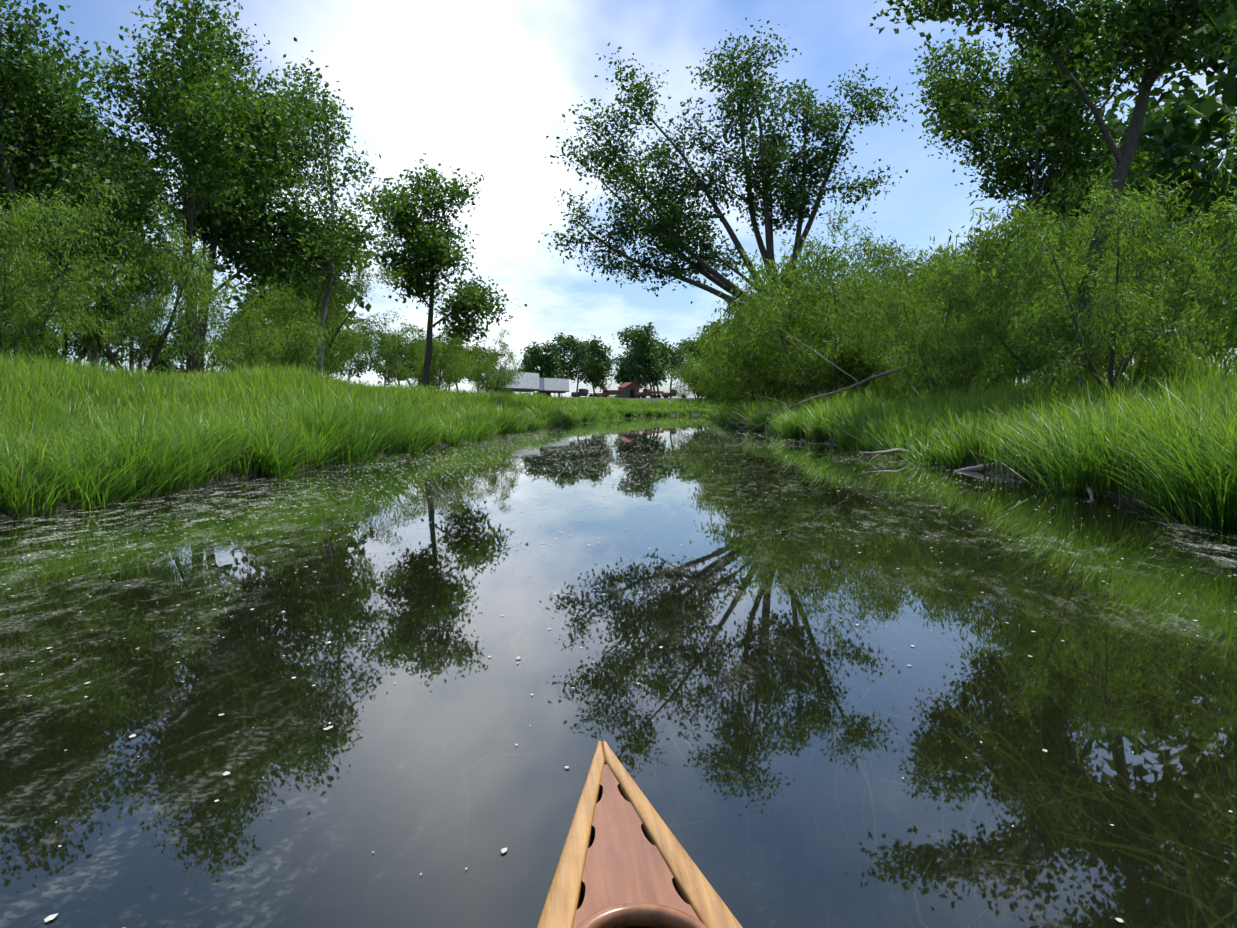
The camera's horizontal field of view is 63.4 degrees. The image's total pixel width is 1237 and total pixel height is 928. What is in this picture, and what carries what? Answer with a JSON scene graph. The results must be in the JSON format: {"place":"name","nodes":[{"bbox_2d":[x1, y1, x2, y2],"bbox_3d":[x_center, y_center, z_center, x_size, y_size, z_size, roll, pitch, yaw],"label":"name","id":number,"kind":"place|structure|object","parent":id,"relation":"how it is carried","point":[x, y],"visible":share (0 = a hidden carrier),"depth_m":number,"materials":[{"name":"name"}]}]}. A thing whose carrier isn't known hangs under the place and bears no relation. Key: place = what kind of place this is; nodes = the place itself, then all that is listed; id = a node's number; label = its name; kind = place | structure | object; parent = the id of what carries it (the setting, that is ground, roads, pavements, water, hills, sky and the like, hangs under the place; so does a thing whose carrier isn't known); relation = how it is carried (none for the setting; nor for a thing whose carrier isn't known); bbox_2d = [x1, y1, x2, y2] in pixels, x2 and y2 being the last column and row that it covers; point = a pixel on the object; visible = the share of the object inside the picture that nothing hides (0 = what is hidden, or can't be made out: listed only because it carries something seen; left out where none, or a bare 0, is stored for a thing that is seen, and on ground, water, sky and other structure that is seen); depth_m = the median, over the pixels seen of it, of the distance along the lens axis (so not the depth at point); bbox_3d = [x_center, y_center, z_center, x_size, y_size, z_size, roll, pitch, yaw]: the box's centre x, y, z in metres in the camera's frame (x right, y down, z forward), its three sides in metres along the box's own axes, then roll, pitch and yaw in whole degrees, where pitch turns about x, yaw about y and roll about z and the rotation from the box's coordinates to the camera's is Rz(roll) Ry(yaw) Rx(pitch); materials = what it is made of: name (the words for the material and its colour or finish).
{"place":"outdoors","nodes":[
{"label":"outdoors","id":0,"kind":"place"},
{"bbox_2d":[0,397,1232,523],"bbox_3d":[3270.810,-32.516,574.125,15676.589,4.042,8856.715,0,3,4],"label":"ground","id":1,"kind":"structure","parent":0,"point":[7,516],"depth_m":13.86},
{"bbox_2d":[0,51,115,324],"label":"tree","id":2,"kind":"object","parent":1,"relation":"on","point":[40,128],"visible":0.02,"depth_m":34.39,"materials":[{"name":"green plant"}]},
{"bbox_2d":[42,329,73,364],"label":"bush","id":3,"kind":"object","parent":1,"relation":"on","point":[60,354],"visible":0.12,"depth_m":186.94,"materials":[{"name":"green plant"}]},
{"bbox_2d":[0,169,147,366],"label":"shrub","id":4,"kind":"object","parent":1,"relation":"on","point":[60,292],"visible":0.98,"depth_m":22.27,"materials":[{"name":"green plant"}]},
{"bbox_2d":[7,158,146,368],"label":"tree","id":5,"kind":"object","parent":1,"relation":"on","point":[94,354],"depth_m":65.32,"materials":[{"name":"green plant"}]},
{"bbox_2d":[3,50,171,357],"bbox_3d":[-23.588,-9.868,41.177,10.112,13.787,7.282,0,3,4],"label":"tree","id":6,"kind":"object","parent":1,"relation":"on","point":[97,131],"visible":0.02,"depth_m":41.07,"materials":[{"name":"green plant"}]},
{"bbox_2d":[51,304,128,367],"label":"bush","id":7,"kind":"object","parent":1,"relation":"on","point":[118,357],"visible":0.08,"depth_m":183.63,"materials":[{"name":"green plant"}]},
{"bbox_2d":[4,124,175,304],"bbox_3d":[-34.162,-13.088,62.740,12.110,17.083,11.023,-2,4,-35],"label":"tree","id":8,"kind":"object","parent":1,"relation":"on","point":[142,143],"depth_m":61.89,"materials":[{"name":"green plant"}]},
{"bbox_2d":[0,0,190,359],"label":"tree","id":9,"kind":"object","parent":1,"relation":"on","point":[22,72],"visible":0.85,"depth_m":28.85,"materials":[{"name":"green plant"}]},
{"bbox_2d":[0,200,199,364],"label":"shrub","id":10,"kind":"object","parent":1,"relation":"on","point":[94,270],"visible":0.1,"depth_m":30.66,"materials":[{"name":"green plant"}]},
{"bbox_2d":[0,187,253,375],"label":"shrub","id":11,"kind":"object","parent":1,"relation":"on","point":[135,319],"visible":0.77,"depth_m":28.90,"materials":[{"name":"green plant"}]},
{"bbox_2d":[142,349,179,374],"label":"bush","id":12,"kind":"object","parent":1,"relation":"on","point":[163,363],"visible":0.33,"depth_m":209.97,"materials":[{"name":"green plant"}]},
{"bbox_2d":[161,308,212,374],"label":"bush","id":13,"kind":"object","parent":1,"relation":"on","point":[181,368],"visible":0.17,"depth_m":204.45,"materials":[{"name":"green plant"}]},
{"bbox_2d":[48,0,350,377],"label":"tree","id":14,"kind":"object","parent":1,"relation":"on","point":[232,126],"visible":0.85,"depth_m":32.51,"materials":[{"name":"green plant"}]},
{"bbox_2d":[207,338,234,375],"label":"tree","id":15,"kind":"object","parent":1,"relation":"on","point":[213,365],"visible":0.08,"depth_m":217.42,"materials":[{"name":"green plant"}]},
{"bbox_2d":[124,5,358,373],"bbox_3d":[-15.920,-10.919,42.443,7.574,15.994,9.757,3,4,42],"label":"tree","id":16,"kind":"object","parent":1,"relation":"on","point":[215,235],"visible":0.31,"depth_m":42.20,"materials":[{"name":"green plant"}]},
{"bbox_2d":[208,297,334,373],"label":"shrub","id":17,"kind":"object","parent":1,"relation":"on","point":[288,356],"visible":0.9,"depth_m":37.10,"materials":[{"name":"green plant"}]},
{"bbox_2d":[181,254,366,378],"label":"shrub","id":18,"kind":"object","parent":1,"relation":"on","point":[280,329],"visible":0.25,"depth_m":55.33,"materials":[{"name":"green plant"}]},
{"bbox_2d":[206,208,349,351],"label":"tree","id":19,"kind":"object","parent":1,"relation":"on","point":[246,287],"visible":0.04,"depth_m":84.23,"materials":[{"name":"green plant"}]},
{"bbox_2d":[181,249,408,376],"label":"shrub","id":20,"kind":"object","parent":1,"relation":"on","point":[300,309],"visible":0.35,"depth_m":47.19,"materials":[{"name":"green plant"}]},
{"bbox_2d":[237,208,377,346],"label":"tree","id":21,"kind":"object","parent":1,"relation":"on","point":[368,306],"visible":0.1,"depth_m":72.76,"materials":[{"name":"green plant"}]},
{"bbox_2d":[262,50,408,375],"bbox_3d":[-12.452,-10.594,44.662,6.019,15.538,8.268,-2,4,-29],"label":"birch tree","id":22,"kind":"object","parent":1,"relation":"on","point":[315,154],"visible":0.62,"depth_m":44.81,"materials":[{"name":"green plant"}]},
{"bbox_2d":[0,342,710,518],"bbox_3d":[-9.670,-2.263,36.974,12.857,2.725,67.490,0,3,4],"label":"bank grass","id":23,"kind":"structure","parent":1,"relation":"on","point":[29,389],"depth_m":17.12,"materials":[{"name":"green plant"}]},
{"bbox_2d":[333,330,381,381],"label":"bush","id":24,"kind":"object","parent":1,"relation":"on","point":[359,368],"visible":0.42,"depth_m":223.77,"materials":[{"name":"green plant"}]},
{"bbox_2d":[364,330,415,386],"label":"tree","id":25,"kind":"object","parent":1,"relation":"on","point":[401,355],"visible":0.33,"depth_m":150.79,"materials":[{"name":"green plant"}]},
{"bbox_2d":[374,343,410,384],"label":"tree","id":26,"kind":"object","parent":1,"relation":"on","point":[393,376],"visible":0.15,"depth_m":247.92,"materials":[{"name":"green plant"}]},
{"bbox_2d":[401,336,437,377],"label":"tree","id":27,"kind":"object","parent":1,"relation":"on","point":[411,357],"visible":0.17,"depth_m":158.57,"materials":[{"name":"green plant"}]},
{"bbox_2d":[348,312,491,390],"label":"shrub","id":28,"kind":"object","parent":1,"relation":"on","point":[413,328],"visible":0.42,"depth_m":66.31,"materials":[{"name":"green plant"}]},
{"bbox_2d":[400,315,485,391],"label":"shrub","id":29,"kind":"object","parent":1,"relation":"on","point":[435,359],"visible":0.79,"depth_m":59.40,"materials":[{"name":"green plant"}]},
{"bbox_2d":[365,153,526,390],"bbox_3d":[-9.039,-9.646,53.188,8.892,13.159,6.631,-1,3,-18],"label":"tree","id":30,"kind":"object","parent":1,"relation":"on","point":[424,252],"visible":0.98,"depth_m":52.90,"materials":[{"name":"green plant"}]},
{"bbox_2d":[459,344,492,389],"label":"tree","id":31,"kind":"object","parent":1,"relation":"on","point":[480,358],"visible":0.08,"depth_m":260.72,"materials":[{"name":"green plant"}]},
{"bbox_2d":[461,328,526,394],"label":"shrub","id":32,"kind":"object","parent":1,"relation":"on","point":[490,372],"visible":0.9,"depth_m":73.10,"materials":[{"name":"green plant"}]},
{"bbox_2d":[491,370,538,393],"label":"trailer","id":33,"kind":"object","parent":1,"relation":"on","point":[529,381],"visible":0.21,"depth_m":151.28,"materials":[{"name":"grey metal"}]},
{"bbox_2d":[519,339,558,376],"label":"tree","id":34,"kind":"object","parent":1,"relation":"on","point":[534,351],"visible":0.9,"depth_m":254.46,"materials":[{"name":"green plant"}]},
{"bbox_2d":[533,351,568,377],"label":"tree","id":35,"kind":"object","parent":1,"relation":"on","point":[554,373],"visible":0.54,"depth_m":257.61,"materials":[{"name":"green plant"}]},
{"bbox_2d":[534,377,568,396],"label":"trailer","id":36,"kind":"object","parent":1,"relation":"on","point":[548,385],"visible":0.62,"depth_m":201.65,"materials":[{"name":"grey metal"}]},
{"bbox_2d":[552,332,588,396],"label":"tree","id":37,"kind":"object","parent":1,"relation":"on","point":[564,343],"visible":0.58,"depth_m":297.74,"materials":[{"name":"green plant"}]},
{"bbox_2d":[563,340,603,391],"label":"tree","id":38,"kind":"object","parent":1,"relation":"on","point":[579,354],"visible":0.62,"depth_m":296.14,"materials":[{"name":"green plant"}]},
{"bbox_2d":[570,389,599,396],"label":"pickup truck","id":39,"kind":"object","parent":1,"relation":"on","point":[582,392],"visible":0.77,"depth_m":205.79,"materials":[{"name":"grey metal"}]},
{"bbox_2d":[441,388,730,420],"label":"bank grass","id":40,"kind":"structure","parent":1,"relation":"on","point":[673,406],"depth_m":117.07,"materials":[{"name":"green plant"}]},
{"bbox_2d":[573,334,615,389],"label":"tree","id":41,"kind":"object","parent":1,"relation":"on","point":[597,361],"visible":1,"depth_m":269.33,"materials":[{"name":"green plant"}]},
{"bbox_2d":[586,358,615,391],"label":"tree","id":42,"kind":"object","parent":1,"relation":"on","point":[607,375],"visible":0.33,"depth_m":288.03,"materials":[{"name":"green plant"}]},
{"bbox_2d":[593,390,622,397],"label":"truck","id":43,"kind":"object","parent":1,"relation":"on","point":[607,393],"visible":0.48,"depth_m":208.13,"materials":[{"name":"brown metal"}]},
{"bbox_2d":[611,360,635,384],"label":"tree","id":44,"kind":"object","parent":1,"relation":"on","point":[621,376],"visible":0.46,"depth_m":301.08,"materials":[{"name":"green plant"}]},
{"bbox_2d":[617,382,638,397],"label":"shed","id":45,"kind":"structure","parent":1,"relation":"on","point":[630,389],"depth_m":213.75,"materials":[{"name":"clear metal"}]},
{"bbox_2d":[610,322,668,397],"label":"tree","id":46,"kind":"object","parent":1,"relation":"on","point":[644,343],"visible":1,"depth_m":233.40,"materials":[{"name":"green plant"}]},
{"bbox_2d":[624,337,663,388],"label":"tree","id":47,"kind":"object","parent":1,"relation":"on","point":[631,347],"visible":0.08,"depth_m":261.91,"materials":[{"name":"green plant"}]},
{"bbox_2d":[635,389,663,397],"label":"pickup truck","id":48,"kind":"object","parent":1,"relation":"on","point":[646,392],"visible":0.94,"depth_m":210.85,"materials":[{"name":"red metal"}]},
{"bbox_2d":[629,343,673,397],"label":"tree","id":49,"kind":"object","parent":1,"relation":"on","point":[658,375],"visible":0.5,"depth_m":238.82,"materials":[{"name":"green plant"}]},
{"bbox_2d":[646,334,675,394],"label":"tree","id":50,"kind":"object","parent":1,"relation":"on","point":[665,356],"visible":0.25,"depth_m":269.15,"materials":[{"name":"green plant"}]},
{"bbox_2d":[649,337,678,397],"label":"tree","id":51,"kind":"object","parent":1,"relation":"on","point":[671,352],"visible":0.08,"depth_m":276.34,"materials":[{"name":"green plant"}]},
{"bbox_2d":[662,389,689,397],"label":"junk truck","id":52,"kind":"object","parent":1,"relation":"on","point":[666,395],"visible":0.81,"depth_m":216.31,"materials":[{"name":"red metal"}]},
{"bbox_2d":[662,343,694,397],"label":"tree","id":53,"kind":"object","parent":1,"relation":"on","point":[677,354],"visible":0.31,"depth_m":305.93,"materials":[{"name":"green plant"}]},
{"bbox_2d":[668,336,704,396],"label":"tree","id":54,"kind":"object","parent":1,"relation":"on","point":[685,342],"visible":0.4,"depth_m":290.80,"materials":[{"name":"green plant"}]},
{"bbox_2d":[663,358,718,401],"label":"bush","id":55,"kind":"object","parent":1,"relation":"on","point":[698,394],"visible":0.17,"depth_m":156.39,"materials":[{"name":"green plant"}]},
{"bbox_2d":[671,345,722,404],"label":"willow bend","id":56,"kind":"object","parent":1,"relation":"on","point":[687,356],"visible":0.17,"depth_m":153.82,"materials":[{"name":"green plant"}]},
{"bbox_2d":[664,320,737,402],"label":"willow","id":57,"kind":"object","parent":1,"relation":"on","point":[699,373],"visible":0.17,"depth_m":99.39,"materials":[{"name":"green plant"}]},
{"bbox_2d":[686,357,725,405],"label":"willow","id":58,"kind":"object","parent":1,"relation":"on","point":[695,363],"visible":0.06,"depth_m":101.07,"materials":[{"name":"green plant"}]},
{"bbox_2d":[696,318,736,360],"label":"bush","id":59,"kind":"object","parent":1,"relation":"on","point":[714,322],"visible":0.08,"depth_m":213.75,"materials":[{"name":"green plant"}]},
{"bbox_2d":[538,17,907,399],"bbox_3d":[5.697,-14.456,60.035,21.583,22.754,12.202,0,3,4],"label":"cottonwood tree","id":60,"kind":"object","parent":1,"relation":"on","point":[666,229],"visible":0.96,"depth_m":58.85,"materials":[{"name":"green plant"}]},
{"bbox_2d":[688,312,779,408],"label":"willow","id":61,"kind":"object","parent":1,"relation":"on","point":[719,344],"visible":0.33,"depth_m":66.59,"materials":[{"name":"green plant"}]},
{"bbox_2d":[690,291,816,405],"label":"willow","id":62,"kind":"object","parent":1,"relation":"on","point":[703,339],"visible":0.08,"depth_m":71.64,"materials":[{"name":"green plant"}]},
{"bbox_2d":[717,313,859,397],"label":"willow","id":63,"kind":"object","parent":1,"relation":"on","point":[742,371],"visible":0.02,"depth_m":60.58,"materials":[{"name":"green plant"}]},
{"bbox_2d":[711,249,891,403],"bbox_3d":[9.190,-6.862,53.026,13.966,8.485,10.330,-2,4,-37],"label":"willow","id":64,"kind":"object","parent":1,"relation":"on","point":[771,291],"visible":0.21,"depth_m":51.02,"materials":[{"name":"green plant"}]},
{"bbox_2d":[672,321,935,433],"bbox_3d":[7.611,-2.529,36.554,10.778,5.348,4.875,3,4,43],"label":"fallen branch","id":65,"kind":"object","parent":1,"relation":"on","point":[860,382],"visible":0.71,"depth_m":35.33,"materials":[{"name":"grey wood"}]},
{"bbox_2d":[694,203,915,389],"bbox_3d":[10.191,-6.898,45.225,12.733,8.992,6.870,-1,3,-21],"label":"bush","id":66,"kind":"object","parent":1,"relation":"on","point":[817,275],"visible":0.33,"depth_m":43.97,"materials":[{"name":"green plant"}]},
{"bbox_2d":[754,267,879,392],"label":"willow","id":67,"kind":"object","parent":1,"relation":"on","point":[798,315],"visible":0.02,"depth_m":54.23,"materials":[{"name":"green plant"}]},
{"bbox_2d":[724,235,929,406],"bbox_3d":[10.139,-5.959,42.431,10.875,7.680,5.868,1,3,21],"label":"bush","id":68,"kind":"object","parent":1,"relation":"on","point":[837,374],"visible":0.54,"depth_m":42.38,"materials":[{"name":"green plant"}]},
{"bbox_2d":[746,234,1007,380],"bbox_3d":[15.495,-9.098,65.721,18.367,11.159,13.586,-1,3,-12],"label":"bush","id":69,"kind":"object","parent":1,"relation":"on","point":[844,267],"visible":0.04,"depth_m":62.35,"materials":[{"name":"green plant"}]},
{"bbox_2d":[858,442,928,461],"bbox_3d":[5.433,-0.166,18.980,2.486,0.624,0.875,-3,4,-42],"label":"driftwood","id":70,"kind":"object","parent":1,"relation":"on","point":[889,451],"visible":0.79,"depth_m":19.07,"materials":[{"name":"grey wood"}]},
{"bbox_2d":[813,240,990,399],"bbox_3d":[10.636,-5.007,36.636,5.887,6.052,9.877,2,4,26],"label":"willow","id":71,"kind":"object","parent":1,"relation":"on","point":[864,309],"visible":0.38,"depth_m":35.00,"materials":[{"name":"green plant"}]},
{"bbox_2d":[802,252,1017,387],"bbox_3d":[16.599,-6.752,49.473,13.015,7.908,9.627,-1,4,-23],"label":"bush","id":72,"kind":"object","parent":1,"relation":"on","point":[997,262],"visible":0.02,"depth_m":48.59,"materials":[{"name":"green plant"}]},
{"bbox_2d":[838,242,1017,385],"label":"willow","id":73,"kind":"object","parent":1,"relation":"on","point":[947,257],"visible":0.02,"depth_m":56.51,"materials":[{"name":"green plant"}]},
{"bbox_2d":[838,250,1027,400],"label":"bush","id":74,"kind":"object","parent":1,"relation":"on","point":[895,314],"visible":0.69,"depth_m":31.01,"materials":[{"name":"green plant"}]},
{"bbox_2d":[900,453,993,471],"bbox_3d":[5.178,0.307,16.283,2.087,0.996,0.581,2,4,34],"label":"driftwood","id":75,"kind":"object","parent":1,"relation":"on","point":[974,468],"visible":0.19,"depth_m":15.84,"materials":[{"name":"grey wood"}]},
{"bbox_2d":[700,334,1236,528],"bbox_3d":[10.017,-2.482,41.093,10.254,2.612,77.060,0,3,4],"label":"bank grass","id":76,"kind":"structure","parent":1,"relation":"on","point":[937,412],"depth_m":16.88,"materials":[{"name":"green plant"}]},
{"bbox_2d":[824,212,1134,380],"bbox_3d":[14.921,-6.599,42.291,11.170,8.203,8.682,-1,3,-13],"label":"bush","id":77,"kind":"object","parent":1,"relation":"on","point":[879,261],"visible":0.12,"depth_m":42.03,"materials":[{"name":"green plant"}]},
{"bbox_2d":[884,281,1077,400],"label":"willow","id":78,"kind":"object","parent":1,"relation":"on","point":[962,372],"visible":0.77,"depth_m":28.21,"materials":[{"name":"green plant"}]},
{"bbox_2d":[898,237,1066,379],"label":"willow","id":79,"kind":"object","parent":1,"relation":"on","point":[986,260],"visible":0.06,"depth_m":45.11,"materials":[{"name":"green plant"}]},
{"bbox_2d":[961,228,1019,373],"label":"bush","id":80,"kind":"object","parent":1,"relation":"on","point":[980,230],"visible":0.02,"depth_m":100.41,"materials":[{"name":"green plant"}]},
{"bbox_2d":[901,0,1164,383],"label":"tree","id":81,"kind":"object","parent":1,"relation":"on","point":[1061,154],"visible":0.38,"depth_m":46.59,"materials":[{"name":"green plant"}]},
{"bbox_2d":[870,0,1236,376],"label":"tree","id":82,"kind":"object","parent":1,"relation":"on","point":[1150,27],"visible":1,"depth_m":27.33,"materials":[{"name":"green plant"}]},
{"bbox_2d":[892,160,1232,386],"bbox_3d":[16.048,-6.271,35.880,9.774,8.029,13.215,-3,4,-42],"label":"bush","id":83,"kind":"object","parent":1,"relation":"on","point":[1001,227],"visible":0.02,"depth_m":34.91,"materials":[{"name":"green plant"}]},
{"bbox_2d":[1038,474,1102,498],"bbox_3d":[5.445,0.399,11.792,0.807,0.642,1.725,0,3,4],"label":"driftwood","id":84,"kind":"object","parent":1,"relation":"on","point":[1089,490],"visible":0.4,"depth_m":11.45,"materials":[{"name":"grey wood"}]},
{"bbox_2d":[938,241,1229,393],"bbox_3d":[10.764,-3.150,23.494,6.471,3.965,3.857,1,4,23],"label":"bush","id":85,"kind":"object","parent":1,"relation":"on","point":[1022,364],"visible":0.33,"depth_m":23.89,"materials":[{"name":"green plant"}]},
{"bbox_2d":[987,177,1236,407],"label":"bush","id":86,"kind":"object","parent":1,"relation":"on","point":[1153,328],"visible":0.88,"depth_m":17.63,"materials":[{"name":"green plant"}]},
{"bbox_2d":[989,171,1236,383],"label":"bush","id":87,"kind":"object","parent":1,"relation":"on","point":[1070,248],"visible":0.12,"depth_m":27.72,"materials":[{"name":"green plant"}]},
{"bbox_2d":[1009,83,1236,360],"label":"tree","id":88,"kind":"object","parent":1,"relation":"on","point":[1158,111],"visible":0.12,"depth_m":61.30,"materials":[{"name":"green plant"}]},
{"bbox_2d":[1010,165,1236,367],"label":"bush","id":89,"kind":"object","parent":1,"relation":"on","point":[1119,211],"visible":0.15,"depth_m":30.74,"materials":[{"name":"green plant"}]},
{"bbox_2d":[1090,0,1236,253],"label":"tree","id":90,"kind":"object","parent":1,"relation":"on","point":[1168,135],"visible":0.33,"depth_m":48.87,"materials":[{"name":"green plant"}]},
{"bbox_2d":[1152,229,1236,348],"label":"willow","id":91,"kind":"object","parent":1,"relation":"on","point":[1206,259],"visible":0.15,"depth_m":23.13,"materials":[{"name":"green plant"}]},
{"bbox_2d":[1166,104,1236,386],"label":"willow","id":92,"kind":"object","parent":1,"relation":"on","point":[1210,313],"visible":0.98,"depth_m":14.08,"materials":[{"name":"green plant"}]},
{"bbox_2d":[1169,0,1236,252],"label":"tree","id":93,"kind":"object","parent":1,"relation":"on","point":[1209,106],"visible":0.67,"depth_m":32.45,"materials":[{"name":"green plant"}]},
{"bbox_2d":[0,415,1236,927],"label":"river water","id":94,"kind":"structure","parent":0,"point":[776,723],"depth_m":3.60,"materials":[{"name":"liquid"}]},
{"bbox_2d":[0,428,1236,927],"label":"floating leaves","id":95,"kind":"object","parent":94,"relation":"on","point":[48,918],"visible":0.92,"depth_m":10.12,"materials":[{"name":"plant"}]},
{"bbox_2d":[536,741,742,927],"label":"canoe","id":96,"kind":"object","parent":94,"relation":"on","point":[625,860],"visible":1,"depth_m":1.33,"materials":[{"name":"brown wood"}]},
{"bbox_2d":[0,0,1236,397],"label":"sky","id":97,"kind":"structure","parent":0,"point":[480,87],"materials":[{"name":"white"}]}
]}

